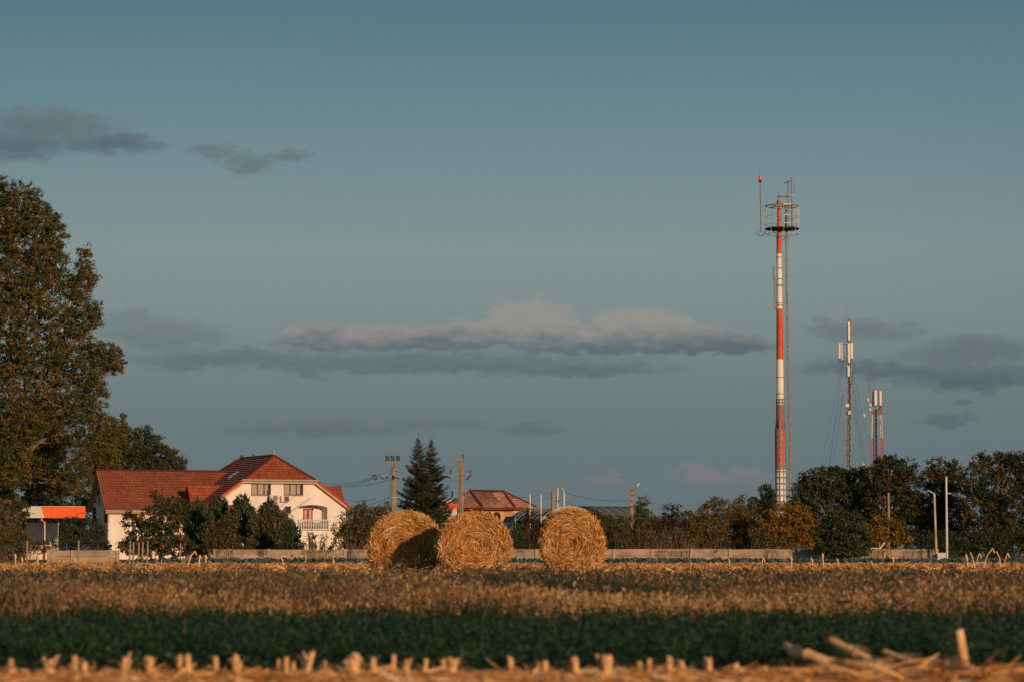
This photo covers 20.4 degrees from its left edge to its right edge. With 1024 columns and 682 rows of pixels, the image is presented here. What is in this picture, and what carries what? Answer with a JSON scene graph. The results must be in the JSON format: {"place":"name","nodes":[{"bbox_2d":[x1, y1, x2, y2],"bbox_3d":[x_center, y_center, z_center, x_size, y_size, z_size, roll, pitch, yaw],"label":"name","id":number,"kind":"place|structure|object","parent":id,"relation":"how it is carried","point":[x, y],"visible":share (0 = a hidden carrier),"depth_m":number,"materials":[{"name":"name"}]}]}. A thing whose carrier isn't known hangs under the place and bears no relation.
{"place":"outdoors","nodes":[
{"label":"outdoors","id":0,"kind":"place"},
{"bbox_2d":[47,550,118,562],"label":"concrete wall","id":1,"kind":"structure","parent":0,"point":[109,553],"depth_m":145.55,"materials":[{"name":"concrete"}]},
{"bbox_2d":[85,451,352,559],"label":"house","id":2,"kind":"structure","parent":0,"point":[307,502],"depth_m":272.02,"materials":[{"name":"beige paint"}]},
{"bbox_2d":[251,483,270,495],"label":"window","id":3,"kind":"structure","parent":2,"relation":"in","point":[256,489],"depth_m":270.38,"materials":[{"name":"white glass"}]},
{"bbox_2d":[284,484,302,495],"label":"window","id":4,"kind":"structure","parent":2,"relation":"in","point":[289,489],"depth_m":271.77,"materials":[{"name":"white glass"}]},
{"bbox_2d":[303,509,312,528],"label":"balcony door","id":5,"kind":"structure","parent":2,"relation":"in","point":[307,513],"depth_m":273.43,"materials":[{"name":"red paint"}]},
{"bbox_2d":[213,549,369,559],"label":"concrete wall","id":6,"kind":"structure","parent":0,"point":[269,553],"depth_m":145.57,"materials":[{"name":"concrete"}]},
{"bbox_2d":[503,517,515,523],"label":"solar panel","id":7,"kind":"object","parent":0,"point":[508,520],"visible":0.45,"depth_m":211.93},
{"bbox_2d":[0,556,1023,681],"bbox_3d":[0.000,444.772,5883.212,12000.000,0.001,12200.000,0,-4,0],"label":"ground","id":8,"kind":"structure","parent":0,"point":[334,664],"depth_m":9.03,"materials":[{"name":"soil"}]},
{"bbox_2d":[0,495,29,560],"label":"shrub","id":9,"kind":"object","parent":8,"relation":"on","point":[3,518],"visible":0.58,"depth_m":179.58,"materials":[{"name":"green plant"}]},
{"bbox_2d":[0,524,56,562],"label":"shrub","id":10,"kind":"object","parent":8,"relation":"on","point":[7,542],"visible":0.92,"depth_m":149.49,"materials":[{"name":"green plant"}]},
{"bbox_2d":[25,523,59,559],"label":"kiosk","id":11,"kind":"object","parent":8,"relation":"on","point":[36,529],"visible":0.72,"depth_m":267.40,"materials":[{"name":"beige paint"}]},
{"bbox_2d":[2,482,91,556],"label":"dark tree","id":12,"kind":"object","parent":8,"relation":"on","point":[40,500],"visible":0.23,"depth_m":274.94,"materials":[{"name":"green plant"}]},
{"bbox_2d":[12,506,84,559],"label":"fuel canopy","id":13,"kind":"object","parent":8,"relation":"on","point":[43,513],"visible":0.69,"depth_m":257.25,"materials":[{"name":"metal"}]},
{"bbox_2d":[0,172,129,558],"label":"poplar tree","id":14,"kind":"object","parent":8,"relation":"on","point":[23,435],"visible":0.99,"depth_m":250.06,"materials":[{"name":"green plant"}]},
{"bbox_2d":[67,655,84,669],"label":"corn stub","id":15,"kind":"object","parent":8,"relation":"on","point":[75,661],"visible":0.82,"depth_m":8.42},
{"bbox_2d":[46,513,113,556],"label":"shrub","id":16,"kind":"object","parent":8,"relation":"on","point":[77,531],"visible":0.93,"depth_m":151.50,"materials":[{"name":"green plant"}]},
{"bbox_2d":[64,412,130,502],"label":"ash tree","id":17,"kind":"object","parent":8,"relation":"on","point":[100,455],"visible":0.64,"depth_m":287.44,"materials":[{"name":"green plant"}]},
{"bbox_2d":[84,424,188,470],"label":"walnut tree","id":18,"kind":"object","parent":8,"relation":"on","point":[140,455],"visible":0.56,"depth_m":299.23,"materials":[{"name":"green plant"}]},
{"bbox_2d":[115,487,196,560],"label":"autumn tree","id":19,"kind":"object","parent":8,"relation":"on","point":[159,541],"visible":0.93,"depth_m":149.46,"materials":[{"name":"green plant"}]},
{"bbox_2d":[181,495,207,558],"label":"thuja","id":20,"kind":"object","parent":8,"relation":"on","point":[197,518],"visible":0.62,"depth_m":177.32,"materials":[{"name":"green plant"}]},
{"bbox_2d":[208,655,219,671],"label":"corn stub","id":21,"kind":"object","parent":8,"relation":"on","point":[215,662],"visible":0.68,"depth_m":8.31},
{"bbox_2d":[202,494,228,549],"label":"thuja","id":22,"kind":"object","parent":8,"relation":"on","point":[217,507],"visible":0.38,"depth_m":173.41,"materials":[{"name":"green plant"}]},
{"bbox_2d":[193,510,259,557],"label":"shrub","id":23,"kind":"object","parent":8,"relation":"on","point":[232,539],"visible":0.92,"depth_m":157.48,"materials":[{"name":"green plant"}]},
{"bbox_2d":[227,654,245,673],"bbox_3d":[-0.805,0.948,8.314,0.066,0.073,0.062,0,-4,0],"label":"corn stub","id":24,"kind":"object","parent":8,"relation":"on","point":[235,663],"visible":0.77,"depth_m":8.31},
{"bbox_2d":[224,493,256,549],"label":"thuja","id":25,"kind":"object","parent":8,"relation":"on","point":[243,509],"visible":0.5,"depth_m":171.39,"materials":[{"name":"green plant"}]},
{"bbox_2d":[246,497,289,549],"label":"thuja","id":26,"kind":"object","parent":8,"relation":"on","point":[263,527],"visible":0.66,"depth_m":167.27,"materials":[{"name":"green plant"}]},
{"bbox_2d":[279,518,304,549],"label":"thuja","id":27,"kind":"object","parent":8,"relation":"on","point":[291,536],"visible":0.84,"depth_m":163.38,"materials":[{"name":"green plant"}]},
{"bbox_2d":[297,529,345,556],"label":"shrub","id":28,"kind":"object","parent":8,"relation":"on","point":[311,545],"visible":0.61,"depth_m":151.46,"materials":[{"name":"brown plant"}]},
{"bbox_2d":[332,518,368,549],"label":"shrub","id":29,"kind":"object","parent":8,"relation":"on","point":[346,538],"visible":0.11,"depth_m":184.35,"materials":[{"name":"green plant"}]},
{"bbox_2d":[327,499,392,556],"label":"shrub","id":30,"kind":"object","parent":8,"relation":"on","point":[365,528],"visible":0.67,"depth_m":157.52,"materials":[{"name":"green plant"}]},
{"bbox_2d":[336,501,392,547],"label":"shrub","id":31,"kind":"object","parent":8,"relation":"on","point":[387,504],"visible":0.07,"depth_m":199.52,"materials":[{"name":"green plant"}]},
{"bbox_2d":[372,456,405,510],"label":"power pole","id":32,"kind":"object","parent":8,"relation":"on","point":[394,477],"visible":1,"depth_m":199.66,"materials":[{"name":"concrete"}]},
{"bbox_2d":[363,508,438,570],"bbox_3d":[-2.167,4.055,57.870,1.628,1.321,1.584,0,-4,3],"label":"straw bale","id":33,"kind":"object","parent":8,"relation":"on","point":[407,535],"visible":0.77,"depth_m":57.20},
{"bbox_2d":[396,432,447,528],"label":"spruce tree","id":34,"kind":"object","parent":8,"relation":"on","point":[418,488],"visible":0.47,"depth_m":209.55,"materials":[{"name":"green plant"}]},
{"bbox_2d":[412,435,457,528],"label":"spruce tree","id":35,"kind":"object","parent":8,"relation":"on","point":[436,473],"visible":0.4,"depth_m":211.63,"materials":[{"name":"green plant"}]},
{"bbox_2d":[441,500,456,524],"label":"totem sign","id":36,"kind":"object","parent":8,"relation":"on","point":[454,507],"visible":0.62,"depth_m":215.52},
{"bbox_2d":[445,655,466,672],"bbox_3d":[-0.160,0.951,8.287,0.080,0.066,0.060,1,-5,-16],"label":"corn stub","id":37,"kind":"object","parent":8,"relation":"on","point":[452,662],"visible":0.83,"depth_m":8.29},
{"bbox_2d":[446,455,472,513],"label":"power pole","id":38,"kind":"object","parent":8,"relation":"on","point":[461,474],"visible":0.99,"depth_m":199.66,"materials":[{"name":"concrete"}]},
{"bbox_2d":[432,509,514,569],"bbox_3d":[-0.764,3.925,55.859,1.637,1.277,1.606,0,-4,-3],"label":"straw bale","id":39,"kind":"object","parent":8,"relation":"on","point":[480,537],"visible":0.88,"depth_m":55.20},
{"bbox_2d":[453,489,536,521],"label":"bungalow","id":40,"kind":"object","parent":8,"relation":"on","point":[501,504],"visible":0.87,"depth_m":327.67,"materials":[{"name":"ceramic"}]},
{"bbox_2d":[0,598,1023,671],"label":"clover","id":41,"kind":"object","parent":8,"relation":"on","point":[97,637],"visible":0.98,"depth_m":9.35,"materials":[{"name":"green plant"}]},
{"bbox_2d":[0,561,1023,595],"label":"green weeds","id":42,"kind":"object","parent":8,"relation":"on","point":[721,576],"visible":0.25,"depth_m":25.25,"materials":[{"name":"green plant"}]},
{"bbox_2d":[0,560,1023,578],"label":"straw litter","id":43,"kind":"object","parent":8,"relation":"on","point":[669,566],"visible":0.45,"depth_m":70.35,"materials":[{"name":"plant"}]},
{"bbox_2d":[0,658,1023,681],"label":"corn litter","id":44,"kind":"object","parent":8,"relation":"on","point":[378,674],"visible":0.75,"depth_m":7.92,"materials":[{"name":"plant"}]},
{"bbox_2d":[41,654,60,674],"bbox_3d":[-1.329,0.944,8.232,0.078,0.071,0.062,3,-5,-32],"label":"corn stub","id":45,"kind":"object","parent":44,"relation":"on","point":[52,662],"visible":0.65,"depth_m":8.22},
{"bbox_2d":[107,652,134,674],"bbox_3d":[-1.121,0.939,8.232,0.098,0.078,0.082,0,-4,0],"label":"corn stub","id":46,"kind":"object","parent":44,"relation":"on","point":[125,664],"visible":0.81,"depth_m":8.23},
{"bbox_2d":[141,656,155,671],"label":"corn stub","id":47,"kind":"object","parent":44,"relation":"on","point":[149,661],"visible":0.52,"depth_m":8.43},
{"bbox_2d":[181,653,196,672],"bbox_3d":[-0.933,0.944,8.272,0.061,0.075,0.034,0,-4,0],"label":"corn stub","id":48,"kind":"object","parent":44,"relation":"on","point":[187,663],"visible":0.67,"depth_m":8.26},
{"bbox_2d":[282,657,293,672],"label":"corn stub","id":49,"kind":"object","parent":44,"relation":"on","point":[286,665],"visible":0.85,"depth_m":8.35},
{"bbox_2d":[296,651,316,672],"bbox_3d":[-0.590,0.946,8.337,0.096,0.083,0.083,3,-5,-37],"label":"corn stub","id":50,"kind":"object","parent":44,"relation":"on","point":[309,659],"visible":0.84,"depth_m":8.33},
{"bbox_2d":[339,652,364,673],"bbox_3d":[-0.463,0.941,8.240,0.098,0.077,0.097,4,-6,-45],"label":"corn stub","id":51,"kind":"object","parent":44,"relation":"on","point":[354,657],"visible":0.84,"depth_m":8.21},
{"bbox_2d":[566,657,579,671],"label":"corn stub","id":52,"kind":"object","parent":44,"relation":"on","point":[574,664],"visible":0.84,"depth_m":8.30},
{"bbox_2d":[595,654,616,678],"bbox_3d":[0.265,0.918,7.969,0.043,0.082,0.099,2,-5,-28],"label":"corn stub","id":53,"kind":"object","parent":44,"relation":"on","point":[604,665],"visible":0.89,"depth_m":7.95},
{"bbox_2d":[662,655,677,673],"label":"corn stub","id":54,"kind":"object","parent":44,"relation":"on","point":[670,664],"visible":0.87,"depth_m":8.27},
{"bbox_2d":[730,662,743,672],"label":"corn stub","id":55,"kind":"object","parent":44,"relation":"on","point":[735,667],"visible":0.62,"depth_m":8.22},
{"bbox_2d":[835,657,926,674],"bbox_3d":[1.042,0.935,8.059,0.356,0.084,0.059,-3,-6,39],"label":"corn stalk","id":56,"kind":"object","parent":44,"relation":"on","point":[882,662],"visible":0.53,"depth_m":8.06,"materials":[{"name":"plant"}]},
{"bbox_2d":[874,648,922,665],"bbox_3d":[1.194,0.959,8.416,0.055,0.088,0.411,3,-5,-35],"label":"corn stalk","id":57,"kind":"object","parent":44,"relation":"on","point":[903,657],"visible":0.36,"depth_m":8.47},
{"bbox_2d":[0,566,1023,623],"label":"dry weeds","id":58,"kind":"object","parent":8,"relation":"on","point":[331,601],"visible":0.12,"depth_m":14.51,"materials":[{"name":"plant"}]},
{"bbox_2d":[1,554,1023,588],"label":"tall weeds","id":59,"kind":"object","parent":8,"relation":"on","point":[441,567],"visible":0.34,"depth_m":27.13,"materials":[{"name":"brown plant"}]},
{"bbox_2d":[1,597,1023,662],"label":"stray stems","id":60,"kind":"object","parent":8,"relation":"on","point":[510,629],"visible":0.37,"depth_m":11.15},
{"bbox_2d":[505,656,519,671],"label":"corn stub","id":61,"kind":"object","parent":8,"relation":"on","point":[510,662],"visible":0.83,"depth_m":8.42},
{"bbox_2d":[508,523,531,548],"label":"shrub","id":62,"kind":"object","parent":8,"relation":"on","point":[519,544],"visible":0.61,"depth_m":157.50,"materials":[{"name":"green plant"}]},
{"bbox_2d":[516,508,541,548],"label":"shrub","id":63,"kind":"object","parent":8,"relation":"on","point":[528,519],"visible":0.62,"depth_m":164.57,"materials":[{"name":"red plant"}]},
{"bbox_2d":[533,511,550,549],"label":"shrub","id":64,"kind":"object","parent":8,"relation":"on","point":[541,524],"visible":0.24,"depth_m":166.58,"materials":[{"name":"red plant"}]},
{"bbox_2d":[537,660,547,673],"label":"corn stub","id":65,"kind":"object","parent":8,"relation":"on","point":[544,666],"visible":0.71,"depth_m":8.25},
{"bbox_2d":[551,492,558,513],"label":"wooden pole","id":66,"kind":"object","parent":8,"relation":"on","point":[553,501],"visible":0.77,"depth_m":189.63,"materials":[{"name":"brown wood"}]},
{"bbox_2d":[511,506,598,548],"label":"arched shed","id":67,"kind":"structure","parent":8,"relation":"on","point":[518,514],"depth_m":252.41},
{"bbox_2d":[538,506,608,571],"bbox_3d":[1.213,3.918,56.252,1.402,1.352,1.581,0,-4,4],"label":"straw bale","id":68,"kind":"object","parent":8,"relation":"on","point":[570,536],"visible":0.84,"depth_m":55.60},
{"bbox_2d":[131,556,1023,563],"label":"cabbage rows","id":69,"kind":"object","parent":8,"relation":"on","point":[633,560],"visible":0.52,"depth_m":117.84,"materials":[{"name":"green plant"}]},
{"bbox_2d":[586,508,627,548],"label":"shrub","id":70,"kind":"object","parent":8,"relation":"on","point":[608,518],"visible":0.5,"depth_m":159.47,"materials":[{"name":"green plant"}]},
{"bbox_2d":[580,506,657,548],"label":"arched shed","id":71,"kind":"structure","parent":8,"relation":"on","point":[621,510],"depth_m":260.33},
{"bbox_2d":[605,516,636,548],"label":"shrub","id":72,"kind":"object","parent":8,"relation":"on","point":[624,542],"visible":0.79,"depth_m":157.56,"materials":[{"name":"green plant"}]},
{"bbox_2d":[630,483,639,545],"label":"concrete lamp post","id":73,"kind":"object","parent":8,"relation":"on","point":[632,499],"visible":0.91,"depth_m":204.59,"materials":[{"name":"grey concrete"}]},
{"bbox_2d":[622,496,657,548],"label":"shrub","id":74,"kind":"object","parent":8,"relation":"on","point":[641,525],"visible":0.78,"depth_m":161.49,"materials":[{"name":"green plant"}]},
{"bbox_2d":[646,524,676,548],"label":"shrub","id":75,"kind":"object","parent":8,"relation":"on","point":[655,545],"visible":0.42,"depth_m":155.47,"materials":[{"name":"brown plant"}]},
{"bbox_2d":[651,503,689,548],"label":"shrub","id":76,"kind":"object","parent":8,"relation":"on","point":[670,523],"visible":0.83,"depth_m":174.56,"materials":[{"name":"red plant"}]},
{"bbox_2d":[648,514,712,548],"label":"shrub","id":77,"kind":"object","parent":8,"relation":"on","point":[671,531],"visible":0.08,"depth_m":199.34,"materials":[{"name":"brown plant"}]},
{"bbox_2d":[669,528,694,548],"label":"shrub","id":78,"kind":"object","parent":8,"relation":"on","point":[681,545],"visible":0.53,"depth_m":155.55,"materials":[{"name":"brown plant"}]},
{"bbox_2d":[676,508,701,548],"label":"shrub","id":79,"kind":"object","parent":8,"relation":"on","point":[693,516],"visible":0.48,"depth_m":177.54,"materials":[{"name":"green plant"}]},
{"bbox_2d":[702,658,715,670],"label":"corn stub","id":80,"kind":"object","parent":8,"relation":"on","point":[709,663],"visible":0.66,"depth_m":8.37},
{"bbox_2d":[685,496,744,548],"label":"shrub","id":81,"kind":"object","parent":8,"relation":"on","point":[713,536],"visible":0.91,"depth_m":167.48,"materials":[{"name":"green plant"}]},
{"bbox_2d":[692,514,769,548],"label":"shrub","id":82,"kind":"object","parent":8,"relation":"on","point":[728,529],"visible":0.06,"depth_m":204.28,"materials":[{"name":"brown plant"}]},
{"bbox_2d":[721,493,760,548],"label":"shrub","id":83,"kind":"object","parent":8,"relation":"on","point":[742,525],"visible":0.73,"depth_m":169.50,"materials":[{"name":"green plant"}]},
{"bbox_2d":[731,483,788,528],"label":"locust tree","id":84,"kind":"object","parent":8,"relation":"on","point":[764,503],"visible":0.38,"depth_m":251.32,"materials":[{"name":"green plant"}]},
{"bbox_2d":[746,531,797,548],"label":"shrub","id":85,"kind":"object","parent":8,"relation":"on","point":[759,535],"visible":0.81,"depth_m":155.53,"materials":[{"name":"green plant"}]},
{"bbox_2d":[755,169,798,547],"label":"telecom tower","id":86,"kind":"structure","parent":8,"relation":"on","point":[780,462],"depth_m":245.41,"materials":[{"name":"metal"}]},
{"bbox_2d":[747,498,820,549],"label":"maple tree","id":87,"kind":"object","parent":8,"relation":"on","point":[800,520],"visible":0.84,"depth_m":165.37,"materials":[{"name":"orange plant"}]},
{"bbox_2d":[783,465,879,548],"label":"locust tree","id":88,"kind":"object","parent":8,"relation":"on","point":[818,492],"visible":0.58,"depth_m":204.13,"materials":[{"name":"green plant"}]},
{"bbox_2d":[803,315,872,548],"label":"lattice mast","id":89,"kind":"object","parent":8,"relation":"on","point":[849,359],"visible":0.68,"depth_m":500.33,"materials":[{"name":"grey metal"}]},
{"bbox_2d":[810,509,873,559],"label":"sumac tree","id":90,"kind":"object","parent":8,"relation":"on","point":[834,540],"visible":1,"depth_m":143.64,"materials":[{"name":"green plant"}]},
{"bbox_2d":[754,651,1023,681],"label":"husk heap","id":91,"kind":"object","parent":8,"relation":"on","point":[819,673],"visible":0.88,"depth_m":7.74,"materials":[{"name":"plant"}]},
{"bbox_2d":[780,642,861,670],"bbox_3d":[0.875,0.939,8.303,0.110,0.111,0.416,3,-5,-35],"label":"corn stalk","id":92,"kind":"object","parent":91,"relation":"on","point":[798,651],"visible":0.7,"depth_m":8.25,"materials":[{"name":"plant"}]},
{"bbox_2d":[803,657,870,672],"bbox_3d":[0.930,0.942,8.152,0.288,0.074,0.053,-4,-6,45],"label":"corn stalk","id":93,"kind":"object","parent":91,"relation":"on","point":[835,662],"visible":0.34,"depth_m":8.14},
{"bbox_2d":[827,636,870,660],"bbox_3d":[1.020,0.927,8.363,0.056,0.143,0.298,4,-6,-40],"label":"corn stalk","id":94,"kind":"object","parent":91,"relation":"on","point":[837,643],"visible":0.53,"depth_m":8.37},
{"bbox_2d":[846,647,887,663],"bbox_3d":[1.047,0.937,8.236,0.058,0.096,0.251,4,-6,-43],"label":"corn stalk","id":95,"kind":"object","parent":91,"relation":"on","point":[861,655],"visible":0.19,"depth_m":8.26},
{"bbox_2d":[921,655,977,670],"bbox_3d":[1.276,0.946,8.221,0.051,0.082,0.392,2,-5,-28],"label":"corn stalk","id":96,"kind":"object","parent":91,"relation":"on","point":[949,660],"visible":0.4,"depth_m":8.23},
{"bbox_2d":[955,613,968,663],"bbox_3d":[1.336,0.898,8.360,0.067,0.204,0.036,2,-5,-23],"label":"corn stalk","id":97,"kind":"object","parent":91,"relation":"on","point":[961,645],"visible":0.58,"depth_m":8.35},
{"bbox_2d":[865,514,913,549],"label":"maple tree","id":98,"kind":"object","parent":8,"relation":"on","point":[885,534],"visible":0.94,"depth_m":164.44,"materials":[{"name":"orange plant"}]},
{"bbox_2d":[887,493,893,549],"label":"wooden pole","id":99,"kind":"object","parent":8,"relation":"on","point":[888,506],"visible":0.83,"depth_m":171.69,"materials":[{"name":"brown wood"}]},
{"bbox_2d":[855,453,936,549],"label":"locust tree","id":100,"kind":"object","parent":8,"relation":"on","point":[906,498],"visible":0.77,"depth_m":202.27,"materials":[{"name":"green plant"}]},
{"bbox_2d":[927,490,936,548],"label":"lamp post","id":101,"kind":"object","parent":8,"relation":"on","point":[935,527],"visible":0.84,"depth_m":149.67,"materials":[{"name":"white paint"}]},
{"bbox_2d":[911,456,969,558],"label":"locust tree","id":102,"kind":"object","parent":8,"relation":"on","point":[936,481],"visible":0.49,"depth_m":205.35,"materials":[{"name":"green plant"}]},
{"bbox_2d":[945,476,950,557],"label":"metal pole","id":103,"kind":"object","parent":8,"relation":"on","point":[946,513],"visible":0.88,"depth_m":144.31,"materials":[{"name":"metal"}]},
{"bbox_2d":[910,528,989,558],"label":"shrub","id":104,"kind":"object","parent":8,"relation":"on","point":[953,546],"visible":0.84,"depth_m":189.22,"materials":[{"name":"green plant"}]},
{"bbox_2d":[954,450,1023,558],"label":"locust tree","id":105,"kind":"object","parent":8,"relation":"on","point":[997,516],"visible":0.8,"depth_m":197.40,"materials":[{"name":"green plant"}]},
{"bbox_2d":[966,523,1023,559],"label":"shrub","id":106,"kind":"object","parent":8,"relation":"on","point":[997,546],"visible":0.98,"depth_m":189.21,"materials":[{"name":"green plant"}]},
{"bbox_2d":[0,0,1023,555],"label":"sky","id":107,"kind":"structure","parent":0,"point":[518,236],"materials":[{"name":"blue"}]},
{"bbox_2d":[1,567,1023,591],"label":"tall dry grass","id":108,"kind":"structure","parent":0,"point":[548,576],"depth_m":26.42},
{"bbox_2d":[215,550,932,558],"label":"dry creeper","id":109,"kind":"object","parent":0,"point":[349,551],"visible":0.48,"depth_m":145.35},
{"bbox_2d":[511,549,938,560],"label":"concrete wall","id":110,"kind":"structure","parent":0,"point":[709,554],"depth_m":145.57,"materials":[{"name":"concrete"}]},
{"bbox_2d":[861,379,885,507],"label":"lattice tower","id":111,"kind":"structure","parent":0,"point":[874,403],"depth_m":479.87,"materials":[{"name":"grey metal"}]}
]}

